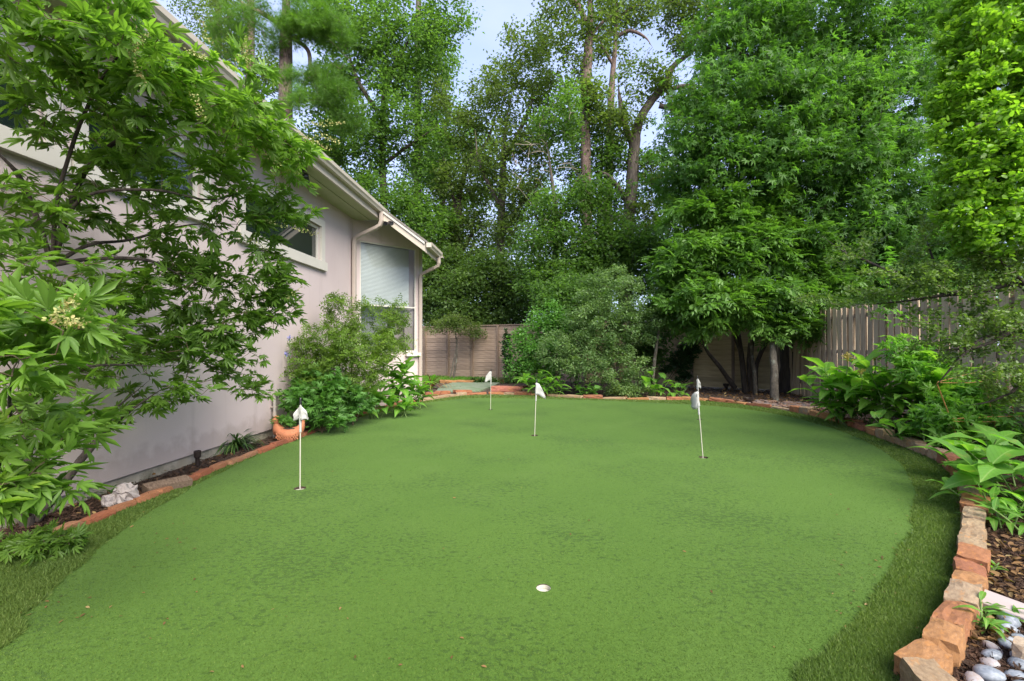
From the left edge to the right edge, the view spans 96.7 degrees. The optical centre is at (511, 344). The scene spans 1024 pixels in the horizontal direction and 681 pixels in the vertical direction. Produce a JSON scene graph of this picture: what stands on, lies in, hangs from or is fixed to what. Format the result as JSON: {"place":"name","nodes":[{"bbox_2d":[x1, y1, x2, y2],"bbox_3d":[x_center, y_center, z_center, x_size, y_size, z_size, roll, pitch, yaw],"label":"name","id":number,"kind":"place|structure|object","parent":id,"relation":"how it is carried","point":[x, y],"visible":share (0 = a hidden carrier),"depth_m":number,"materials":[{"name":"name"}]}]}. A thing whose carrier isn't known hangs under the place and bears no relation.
{"place":"outdoors","nodes":[
{"label":"outdoors","id":0,"kind":"place"},
{"bbox_2d":[422,375,493,382],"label":"lawn","id":1,"kind":"structure","parent":0,"point":[446,377],"depth_m":18.00,"materials":[{"name":"green plant"}]},
{"bbox_2d":[436,382,499,391],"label":"path","id":2,"kind":"structure","parent":0,"point":[477,386],"depth_m":14.71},
{"bbox_2d":[0,360,1023,680],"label":"ground","id":3,"kind":"structure","parent":0,"point":[716,389],"depth_m":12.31,"materials":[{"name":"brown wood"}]},
{"bbox_2d":[0,517,94,567],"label":"creeping plant","id":4,"kind":"object","parent":3,"relation":"on","point":[39,543],"visible":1,"depth_m":2.97,"materials":[{"name":"green plant"}]},
{"bbox_2d":[100,494,114,506],"bbox_3d":[-3.495,1.355,3.941,0.090,0.117,0.100,0,0,38],"label":"white rock","id":5,"kind":"object","parent":3,"relation":"on","point":[107,501],"visible":0.77,"depth_m":3.91,"materials":[{"name":"white stone"}]},
{"bbox_2d":[111,480,140,503],"bbox_3d":[-3.396,1.331,4.005,0.204,0.262,0.190,0,11,-23],"label":"white rock","id":6,"kind":"object","parent":3,"relation":"on","point":[126,491],"visible":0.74,"depth_m":3.96,"materials":[{"name":"white stone"}]},
{"bbox_2d":[142,475,192,493],"bbox_3d":[-3.312,1.365,4.378,0.133,0.115,0.370,17,10,34],"label":"wood block","id":7,"kind":"object","parent":3,"relation":"on","point":[182,481],"depth_m":4.37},
{"bbox_2d":[0,0,344,532],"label":"palmate shrub","id":8,"kind":"object","parent":3,"relation":"on","point":[50,321],"visible":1,"depth_m":3.14,"materials":[{"name":"green plant"}]},
{"bbox_2d":[193,450,200,466],"bbox_3d":[-3.621,1.320,5.239,0.076,0.200,0.076,2,3,0],"label":"path light","id":9,"kind":"object","parent":3,"relation":"on","point":[197,454],"visible":0.92,"depth_m":5.22,"materials":[{"name":"brown metal"}]},
{"bbox_2d":[2,405,393,560],"bbox_3d":[-3.117,1.378,6.596,0.366,0.100,7.372,0,0,4],"label":"brick edging","id":10,"kind":"object","parent":3,"relation":"on","point":[116,508],"visible":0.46,"depth_m":4.28,"materials":[{"name":"orange brick"}]},
{"bbox_2d":[163,0,258,58],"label":"pine tree","id":11,"kind":"object","parent":3,"relation":"on","point":[186,6],"visible":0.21,"depth_m":30.20,"materials":[{"name":"bark"},{"name":"pine needles"}]},
{"bbox_2d":[0,0,443,529],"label":"house","id":12,"kind":"structure","parent":3,"relation":"on","point":[359,248],"depth_m":5.96,"materials":[{"name":"paint"}]},
{"bbox_2d":[0,32,70,172],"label":"window","id":13,"kind":"structure","parent":12,"relation":"in","point":[52,159],"depth_m":3.57,"materials":[{"name":"white glass"}]},
{"bbox_2d":[67,97,215,224],"bbox_3d":[-3.773,-1.895,4.751,0.155,0.870,1.720,0,0,3],"label":"window","id":14,"kind":"structure","parent":12,"relation":"in","point":[84,128],"depth_m":4.97,"materials":[{"name":"white glass"}]},
{"bbox_2d":[270,396,276,437],"bbox_3d":[-3.605,1.115,6.874,0.090,0.670,0.056,0,0,0],"label":"drain pipe","id":15,"kind":"object","parent":12,"relation":"attached to","point":[274,406],"visible":0.64,"depth_m":6.86,"materials":[{"name":"paint"}]},
{"bbox_2d":[236,172,327,271],"bbox_3d":[-3.637,-1.860,7.362,0.155,0.940,2.550,0,0,3],"label":"window","id":16,"kind":"structure","parent":12,"relation":"in","point":[303,249],"depth_m":7.76,"materials":[{"name":"white glass"}]},
{"bbox_2d":[296,166,308,184],"bbox_3d":[-3.297,-2.645,7.084,0.176,0.230,0.477,0,0,3],"label":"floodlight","id":17,"kind":"object","parent":12,"relation":"attached to","point":[305,175],"visible":0.3,"depth_m":7.14,"materials":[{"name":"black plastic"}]},
{"bbox_2d":[360,240,415,351],"bbox_3d":[-2.894,-1.070,10.610,1.410,2.500,0.100,0,0,-42],"label":"window","id":18,"kind":"structure","parent":12,"relation":"in","point":[384,271],"depth_m":10.61,"materials":[{"name":"white glass"}]},
{"bbox_2d":[187,0,278,99],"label":"pine tree","id":19,"kind":"object","parent":3,"relation":"on","point":[266,57],"visible":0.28,"depth_m":26.52,"materials":[{"name":"green plant"}]},
{"bbox_2d":[215,429,266,455],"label":"grass clump","id":20,"kind":"object","parent":3,"relation":"on","point":[237,442],"visible":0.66,"depth_m":6.00,"materials":[{"name":"green plant"}]},
{"bbox_2d":[270,415,304,439],"bbox_3d":[-3.288,1.200,6.657,0.488,0.338,0.309,0,0,-7],"label":"hen planter","id":21,"kind":"object","parent":3,"relation":"on","point":[280,432],"visible":0.86,"depth_m":6.57,"materials":[{"name":"ceramic"}]},
{"bbox_2d":[270,413,296,438],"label":"bushy perennial","id":22,"kind":"object","parent":21,"relation":"in","point":[284,420],"visible":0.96,"depth_m":6.62,"materials":[{"name":"green plant"}]},
{"bbox_2d":[200,0,378,146],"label":"pine tree","id":23,"kind":"object","parent":3,"relation":"on","point":[291,25],"visible":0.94,"depth_m":19.07,"materials":[{"name":"green plant"}]},
{"bbox_2d":[275,362,379,433],"bbox_3d":[-2.969,0.861,7.384,1.361,1.180,1.471,0,0,0],"label":"bushy perennial","id":24,"kind":"object","parent":3,"relation":"on","point":[325,401],"visible":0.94,"depth_m":7.07,"materials":[{"name":"green plant"}]},
{"bbox_2d":[279,289,415,424],"bbox_3d":[-2.668,0.227,8.094,1.500,2.446,2.787,0,0,28],"label":"nandina shrub","id":25,"kind":"object","parent":3,"relation":"on","point":[341,341],"visible":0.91,"depth_m":7.80,"materials":[{"name":"green plant"}]},
{"bbox_2d":[368,381,399,418],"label":"broadleaf plant","id":26,"kind":"object","parent":3,"relation":"on","point":[380,395],"visible":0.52,"depth_m":8.57,"materials":[{"name":"green plant"}]},
{"bbox_2d":[295,0,485,306],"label":"hardwood tree","id":27,"kind":"object","parent":3,"relation":"on","point":[427,36],"visible":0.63,"depth_m":23.13,"materials":[{"name":"green plant"}]},
{"bbox_2d":[376,355,424,411],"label":"broadleaf plant","id":28,"kind":"object","parent":3,"relation":"on","point":[397,375],"visible":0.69,"depth_m":9.25,"materials":[{"name":"green plant"}]},
{"bbox_2d":[381,395,425,416],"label":"broadleaf plant","id":29,"kind":"object","parent":3,"relation":"on","point":[404,403],"visible":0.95,"depth_m":8.73,"materials":[{"name":"green plant"}]},
{"bbox_2d":[403,374,443,408],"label":"broadleaf plant","id":30,"kind":"object","parent":3,"relation":"on","point":[420,388],"visible":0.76,"depth_m":9.80,"materials":[{"name":"green plant"}]},
{"bbox_2d":[392,0,461,235],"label":"pine tree","id":31,"kind":"object","parent":3,"relation":"on","point":[421,101],"visible":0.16,"depth_m":27.61,"materials":[{"name":"green plant"}]},
{"bbox_2d":[422,374,454,388],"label":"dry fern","id":32,"kind":"object","parent":3,"relation":"on","point":[431,386],"visible":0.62,"depth_m":14.41,"materials":[{"name":"green plant"}]},
{"bbox_2d":[419,231,483,325],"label":"understory tree","id":33,"kind":"object","parent":3,"relation":"on","point":[446,261],"visible":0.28,"depth_m":21.47,"materials":[{"name":"green plant"}]},
{"bbox_2d":[422,311,487,377],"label":"tree","id":34,"kind":"object","parent":3,"relation":"on","point":[454,322],"visible":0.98,"depth_m":18.08,"materials":[{"name":"green plant"}]},
{"bbox_2d":[0,398,915,680],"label":"putting green","id":35,"kind":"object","parent":3,"relation":"on","point":[604,436],"visible":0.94,"depth_m":3.11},
{"bbox_2d":[0,430,913,680],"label":"green pile","id":36,"kind":"object","parent":35,"relation":"on","point":[320,646],"visible":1,"depth_m":2.34,"materials":[{"name":"green plastic"}]},
{"bbox_2d":[18,462,944,671],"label":"fallen bits","id":37,"kind":"object","parent":35,"relation":"on","point":[242,665],"visible":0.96,"depth_m":2.44,"materials":[{"name":"brown plant"}]},
{"bbox_2d":[536,584,550,591],"bbox_3d":[0.181,1.452,2.611,0.084,0.116,0.084,0,0,0],"label":"golf cup","id":38,"kind":"object","parent":35,"relation":"on","point":[543,587],"visible":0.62,"depth_m":2.64,"materials":[{"name":"white plastic"}]},
{"bbox_2d":[422,49,517,277],"bbox_3d":[-2.542,-6.673,23.670,5.836,17.065,4.201,0,0,0],"label":"hardwood tree","id":39,"kind":"object","parent":3,"relation":"on","point":[458,188],"visible":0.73,"depth_m":23.52,"materials":[{"name":"green plant"}]},
{"bbox_2d":[422,379,530,395],"bbox_3d":[-1.016,1.359,14.799,3.397,0.145,5.038,0,0,0],"label":"flagstone edging","id":40,"kind":"object","parent":3,"relation":"on","point":[437,393],"visible":0.38,"depth_m":13.05,"materials":[{"name":"stone"}]},
{"bbox_2d":[390,14,563,263],"bbox_3d":[-2.220,-9.048,30.165,12.563,22.720,5.015,0,0,0],"label":"hardwood tree","id":41,"kind":"object","parent":3,"relation":"on","point":[455,59],"visible":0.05,"depth_m":29.76,"materials":[{"name":"green plant"}]},
{"bbox_2d":[0,394,961,680],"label":"fringe turf","id":42,"kind":"structure","parent":3,"relation":"on","point":[633,401],"depth_m":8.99,"materials":[{"name":"green plant"}]},
{"bbox_2d":[425,242,541,325],"bbox_3d":[-0.993,-1.492,20.022,5.647,6.156,3.889,0,0,0],"label":"understory tree","id":43,"kind":"object","parent":3,"relation":"on","point":[470,285],"visible":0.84,"depth_m":19.43,"materials":[{"name":"green plant"}]},
{"bbox_2d":[490,386,523,391],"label":"stone block","id":44,"kind":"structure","parent":3,"relation":"on","point":[505,388],"depth_m":13.08,"materials":[{"name":"red stone"}]},
{"bbox_2d":[467,6,571,308],"bbox_3d":[0.464,-7.154,21.736,5.168,17.700,4.007,0,0,0],"label":"hardwood tree","id":45,"kind":"object","parent":3,"relation":"on","point":[500,230],"visible":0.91,"depth_m":21.33,"materials":[{"name":"green plant"}]},
{"bbox_2d":[512,370,558,394],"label":"broadleaf plant","id":46,"kind":"object","parent":3,"relation":"on","point":[525,377],"visible":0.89,"depth_m":12.54,"materials":[{"name":"green plant"}]},
{"bbox_2d":[499,297,581,387],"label":"leafy bush","id":47,"kind":"object","parent":3,"relation":"on","point":[527,361],"visible":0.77,"depth_m":13.42,"materials":[{"name":"green plant"}]},
{"bbox_2d":[540,375,572,396],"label":"broadleaf plant","id":48,"kind":"object","parent":3,"relation":"on","point":[556,385],"visible":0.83,"depth_m":12.22,"materials":[{"name":"green plant"}]},
{"bbox_2d":[506,69,636,381],"bbox_3d":[2.157,-4.393,17.078,5.082,12.060,3.397,0,0,0],"label":"hardwood tree","id":49,"kind":"object","parent":3,"relation":"on","point":[557,232],"visible":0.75,"depth_m":16.71,"materials":[{"name":"green plant"}]},
{"bbox_2d":[530,0,634,238],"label":"pine tree","id":50,"kind":"object","parent":3,"relation":"on","point":[587,31],"visible":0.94,"depth_m":18.74,"materials":[{"name":"green plant"}]},
{"bbox_2d":[573,381,602,394],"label":"broadleaf plant","id":51,"kind":"object","parent":3,"relation":"on","point":[592,391],"visible":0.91,"depth_m":12.15,"materials":[{"name":"green plant"}]},
{"bbox_2d":[506,212,680,382],"bbox_3d":[3.296,-1.677,16.657,7.277,6.352,3.095,0,0,5],"label":"understory tree","id":52,"kind":"object","parent":3,"relation":"on","point":[643,244],"visible":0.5,"depth_m":16.20,"materials":[{"name":"green plant"}]},
{"bbox_2d":[532,325,656,397],"bbox_3d":[2.262,0.449,12.400,3.424,2.147,1.534,0,0,0],"label":"leaved shrub","id":53,"kind":"object","parent":3,"relation":"on","point":[621,388],"visible":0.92,"depth_m":12.15,"materials":[{"name":"green plant"}]},
{"bbox_2d":[422,321,778,388],"bbox_3d":[1.067,0.347,17.370,15.775,2.305,0.115,0,0,27],"label":"back fence","id":54,"kind":"object","parent":3,"relation":"on","point":[479,357],"visible":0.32,"depth_m":17.91,"materials":[{"name":"beige wood"}]},
{"bbox_2d":[497,328,513,377],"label":"ivy","id":55,"kind":"object","parent":54,"relation":"attached to","point":[506,344],"visible":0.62,"depth_m":16.90,"materials":[{"name":"green plant"}]},
{"bbox_2d":[658,340,702,387],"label":"ivy","id":56,"kind":"object","parent":54,"relation":"attached to","point":[673,363],"visible":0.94,"depth_m":14.31,"materials":[{"name":"green plant"}]},
{"bbox_2d":[526,267,684,389],"bbox_3d":[3.143,-0.445,14.396,5.380,4.031,2.133,0,0,0],"label":"leafy bush","id":57,"kind":"object","parent":3,"relation":"on","point":[563,293],"visible":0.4,"depth_m":14.10,"materials":[{"name":"green plant"}]},
{"bbox_2d":[556,261,676,394],"bbox_3d":[2.960,-0.427,12.589,3.528,3.906,1.882,0,0,0],"label":"leaved shrub","id":58,"kind":"object","parent":3,"relation":"on","point":[622,315],"visible":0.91,"depth_m":12.29,"materials":[{"name":"green plant"}]},
{"bbox_2d":[544,97,690,320],"bbox_3d":[4.786,-4.431,19.650,6.926,12.604,3.198,0,0,0],"label":"hardwood tree","id":59,"kind":"object","parent":3,"relation":"on","point":[611,153],"visible":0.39,"depth_m":19.25,"materials":[{"name":"green plant"}]},
{"bbox_2d":[581,0,667,321],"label":"pine tree","id":60,"kind":"object","parent":3,"relation":"on","point":[632,7],"visible":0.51,"depth_m":21.85,"materials":[{"name":"green plant"}]},
{"bbox_2d":[270,88,1021,360],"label":"distant wood","id":61,"kind":"object","parent":3,"relation":"on","point":[360,162],"depth_m":33.01,"materials":[{"name":"green plant"}]},
{"bbox_2d":[633,371,676,396],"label":"broadleaf plant","id":62,"kind":"object","parent":3,"relation":"on","point":[648,379],"visible":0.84,"depth_m":12.03,"materials":[{"name":"green plant"}]},
{"bbox_2d":[640,304,675,394],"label":"slender tree","id":63,"kind":"object","parent":3,"relation":"on","point":[655,354],"visible":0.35,"depth_m":12.56,"materials":[{"name":"green plant"}]},
{"bbox_2d":[590,0,736,321],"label":"hardwood tree","id":64,"kind":"object","parent":3,"relation":"on","point":[682,10],"visible":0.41,"depth_m":18.62,"materials":[{"name":"green plant"}]},
{"bbox_2d":[654,382,691,396],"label":"broadleaf plant","id":65,"kind":"object","parent":3,"relation":"on","point":[675,385],"visible":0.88,"depth_m":11.94,"materials":[{"name":"green plant"}]},
{"bbox_2d":[673,342,697,388],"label":"ivy","id":66,"kind":"object","parent":3,"relation":"on","point":[683,373],"visible":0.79,"depth_m":14.40,"materials":[{"name":"green plant"}]},
{"bbox_2d":[385,391,991,680],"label":"stone edging","id":67,"kind":"object","parent":3,"relation":"on","point":[936,651],"visible":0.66,"depth_m":2.49,"materials":[{"name":"stone"}]},
{"bbox_2d":[742,324,757,394],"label":"slender tree","id":68,"kind":"object","parent":3,"relation":"on","point":[754,377],"visible":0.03,"depth_m":12.66,"materials":[{"name":"brown plant"}]},
{"bbox_2d":[638,169,880,392],"bbox_3d":[6.384,-1.669,12.155,5.870,6.255,3.370,0,0,0],"label":"glossy leaved tree","id":69,"kind":"object","parent":3,"relation":"on","point":[725,263],"visible":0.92,"depth_m":11.64,"materials":[{"name":"green plant"}]},
{"bbox_2d":[759,297,802,400],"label":"slender tree","id":70,"kind":"object","parent":3,"relation":"on","point":[774,387],"visible":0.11,"depth_m":11.35,"materials":[{"name":"grey plant"}]},
{"bbox_2d":[739,399,827,410],"bbox_3d":[6.269,1.379,10.487,1.924,0.086,1.138,0,0,37],"label":"cobble strip","id":71,"kind":"object","parent":3,"relation":"on","point":[789,403],"visible":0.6,"depth_m":10.46,"materials":[{"name":"grey stone"}]},
{"bbox_2d":[630,0,993,393],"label":"sweetgum tree","id":72,"kind":"object","parent":3,"relation":"on","point":[864,142],"visible":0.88,"depth_m":11.84,"materials":[{"name":"green plant"}]},
{"bbox_2d":[787,362,874,422],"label":"ginger plant","id":73,"kind":"object","parent":3,"relation":"on","point":[826,380],"visible":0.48,"depth_m":7.95,"materials":[{"name":"green plant"}]},
{"bbox_2d":[841,352,854,373],"bbox_3d":[5.407,0.290,7.286,0.185,0.366,0.177,0,0,-23],"label":"blossom","id":74,"kind":"object","parent":73,"relation":"attached to","point":[846,356],"visible":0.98,"depth_m":7.29,"materials":[{"name":"yellow plant"}]},
{"bbox_2d":[804,351,900,424],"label":"ginger plant","id":75,"kind":"object","parent":3,"relation":"on","point":[822,393],"visible":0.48,"depth_m":7.67,"materials":[{"name":"green plant"}]},
{"bbox_2d":[814,397,897,426],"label":"broadleaf plant","id":76,"kind":"object","parent":3,"relation":"on","point":[833,412],"visible":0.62,"depth_m":7.71,"materials":[{"name":"green plant"}]},
{"bbox_2d":[767,225,1023,345],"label":"understory tree","id":77,"kind":"object","parent":3,"relation":"on","point":[1020,245],"depth_m":14.90,"materials":[{"name":"green plant"}]},
{"bbox_2d":[865,410,928,440],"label":"broadleaf plant","id":78,"kind":"object","parent":3,"relation":"on","point":[900,427],"visible":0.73,"depth_m":6.36,"materials":[{"name":"green plant"}]},
{"bbox_2d":[777,286,1023,441],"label":"side fence","id":79,"kind":"object","parent":3,"relation":"on","point":[852,327],"visible":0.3,"depth_m":9.61,"materials":[{"name":"grey wood"}]},
{"bbox_2d":[842,347,960,428],"bbox_3d":[5.955,0.703,7.151,1.565,1.441,1.579,0,0,0],"label":"ginger plant","id":80,"kind":"object","parent":3,"relation":"on","point":[864,402],"visible":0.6,"depth_m":7.12,"materials":[{"name":"green plant"}]},
{"bbox_2d":[790,214,1023,409],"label":"yaupon holly","id":81,"kind":"object","parent":3,"relation":"on","point":[932,272],"visible":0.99,"depth_m":4.99,"materials":[{"name":"green plant"}]},
{"bbox_2d":[849,357,979,430],"bbox_3d":[6.255,0.790,6.906,1.649,1.270,1.798,0,0,0],"label":"ginger plant","id":82,"kind":"object","parent":3,"relation":"on","point":[909,387],"visible":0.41,"depth_m":6.77,"materials":[{"name":"green plant"}]},
{"bbox_2d":[855,280,1012,418],"bbox_3d":[12.686,0.072,7.314,9.539,2.913,12.144,0,0,0],"label":"neighbour hedge","id":83,"kind":"object","parent":3,"relation":"on","point":[961,325],"visible":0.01,"depth_m":9.00,"materials":[{"name":"green plant"}]},
{"bbox_2d":[865,246,1023,447],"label":"grape vine","id":84,"kind":"object","parent":3,"relation":"on","point":[940,420],"visible":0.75,"depth_m":6.12,"materials":[{"name":"green plant"}]},
{"bbox_2d":[906,421,988,453],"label":"broadleaf plant","id":85,"kind":"object","parent":3,"relation":"on","point":[951,431],"visible":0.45,"depth_m":5.86,"materials":[{"name":"green plant"}]},
{"bbox_2d":[904,362,996,430],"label":"ginger plant","id":86,"kind":"object","parent":3,"relation":"on","point":[970,369],"visible":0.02,"depth_m":6.86,"materials":[{"name":"green plant"}]},
{"bbox_2d":[890,0,1015,376],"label":"pine tree","id":87,"kind":"object","parent":3,"relation":"on","point":[953,156],"visible":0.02,"depth_m":14.99,"materials":[{"name":"green plant"}]},
{"bbox_2d":[908,422,1023,486],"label":"broadleaf plant","id":88,"kind":"object","parent":3,"relation":"on","point":[975,452],"visible":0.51,"depth_m":4.60,"materials":[{"name":"green plant"}]},
{"bbox_2d":[917,0,1023,265],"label":"ligustrum","id":89,"kind":"object","parent":3,"relation":"on","point":[989,162],"visible":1,"depth_m":4.71,"materials":[{"name":"green plant"}]},
{"bbox_2d":[923,431,1023,509],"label":"broadleaf plant","id":90,"kind":"object","parent":3,"relation":"on","point":[987,470],"visible":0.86,"depth_m":3.86,"materials":[{"name":"green plant"}]},
{"bbox_2d":[925,472,1023,514],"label":"broadleaf plant","id":91,"kind":"object","parent":3,"relation":"on","point":[975,478],"visible":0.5,"depth_m":3.74,"materials":[{"name":"green plant"}]},
{"bbox_2d":[954,591,1016,640],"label":"weed","id":92,"kind":"object","parent":3,"relation":"on","point":[989,623],"visible":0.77,"depth_m":2.17,"materials":[{"name":"green plant"}]},
{"bbox_2d":[955,486,1023,535],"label":"broadleaf plant","id":93,"kind":"object","parent":3,"relation":"on","point":[996,505],"visible":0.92,"depth_m":3.42,"materials":[{"name":"green plant"}]},
{"bbox_2d":[963,611,1023,680],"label":"pebble bed","id":94,"kind":"object","parent":3,"relation":"on","point":[986,671],"visible":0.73,"depth_m":1.96,"materials":[{"name":"white stone"}]},
{"bbox_2d":[1011,637,1023,659],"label":"stone block","id":95,"kind":"object","parent":94,"relation":"on","point":[1017,650],"depth_m":1.97,"materials":[{"name":"beige stone"}]},
{"bbox_2d":[980,559,1007,575],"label":"weed","id":96,"kind":"object","parent":3,"relation":"on","point":[995,567],"visible":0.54,"depth_m":2.75,"materials":[{"name":"green plant"}]},
{"bbox_2d":[982,603,1023,621],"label":"weed","id":97,"kind":"object","parent":3,"relation":"on","point":[1014,609],"visible":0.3,"depth_m":2.29,"materials":[{"name":"green plant"}]},
{"bbox_2d":[983,590,1023,622],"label":"board offcut","id":98,"kind":"object","parent":3,"relation":"on","point":[994,598],"visible":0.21,"depth_m":2.33,"materials":[{"name":"white wood"}]},
{"bbox_2d":[157,0,1023,529],"label":"sky","id":99,"kind":"structure","parent":0,"point":[497,12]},
{"bbox_3d":[-2.061,1.452,4.424,0.112,0.116,0.112,0,0,0],"label":"golf cup","id":100,"kind":"object","parent":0,"visible":0},
{"bbox_2d":[293,398,308,489],"bbox_3d":[-2.055,1.002,4.422,0.163,0.977,0.069,0,0,0],"label":"golf flag","id":101,"kind":"object","parent":100,"relation":"in","point":[300,414],"visible":1,"depth_m":4.42,"materials":[{"name":"white plastic"}]},
{"bbox_3d":[0.346,1.452,7.000,0.112,0.116,0.112,0,0,0],"label":"golf cup","id":102,"kind":"object","parent":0,"visible":0},
{"bbox_2d":[534,379,545,435],"bbox_3d":[0.432,1.011,6.997,0.184,0.959,0.039,0,0,0],"label":"golf flag","id":103,"kind":"object","parent":102,"relation":"in","point":[539,390],"visible":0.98,"depth_m":7.00,"materials":[{"name":"white fabric"}]},
{"bbox_3d":[-0.463,1.452,9.800,0.100,0.116,0.100,0,0,0],"label":"golf cup","id":104,"kind":"object","parent":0,"visible":0},
{"bbox_2d":[485,371,491,409],"bbox_3d":[-0.516,1.002,9.798,0.155,0.976,0.036,0,0,0],"label":"golf flag","id":105,"kind":"object","parent":104,"relation":"in","point":[488,377],"visible":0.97,"depth_m":9.79,"materials":[{"name":"white fabric"}]},
{"bbox_3d":[2.373,1.452,5.637,0.112,0.116,0.112,0,0,0],"label":"golf cup","id":106,"kind":"object","parent":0,"visible":0},
{"bbox_2d":[690,388,702,457],"bbox_3d":[2.296,1.010,5.654,0.159,0.960,0.064,0,0,32],"label":"golf flag","id":107,"kind":"object","parent":106,"relation":"in","point":[695,402],"visible":0.96,"depth_m":5.63,"materials":[{"name":"white plastic"}]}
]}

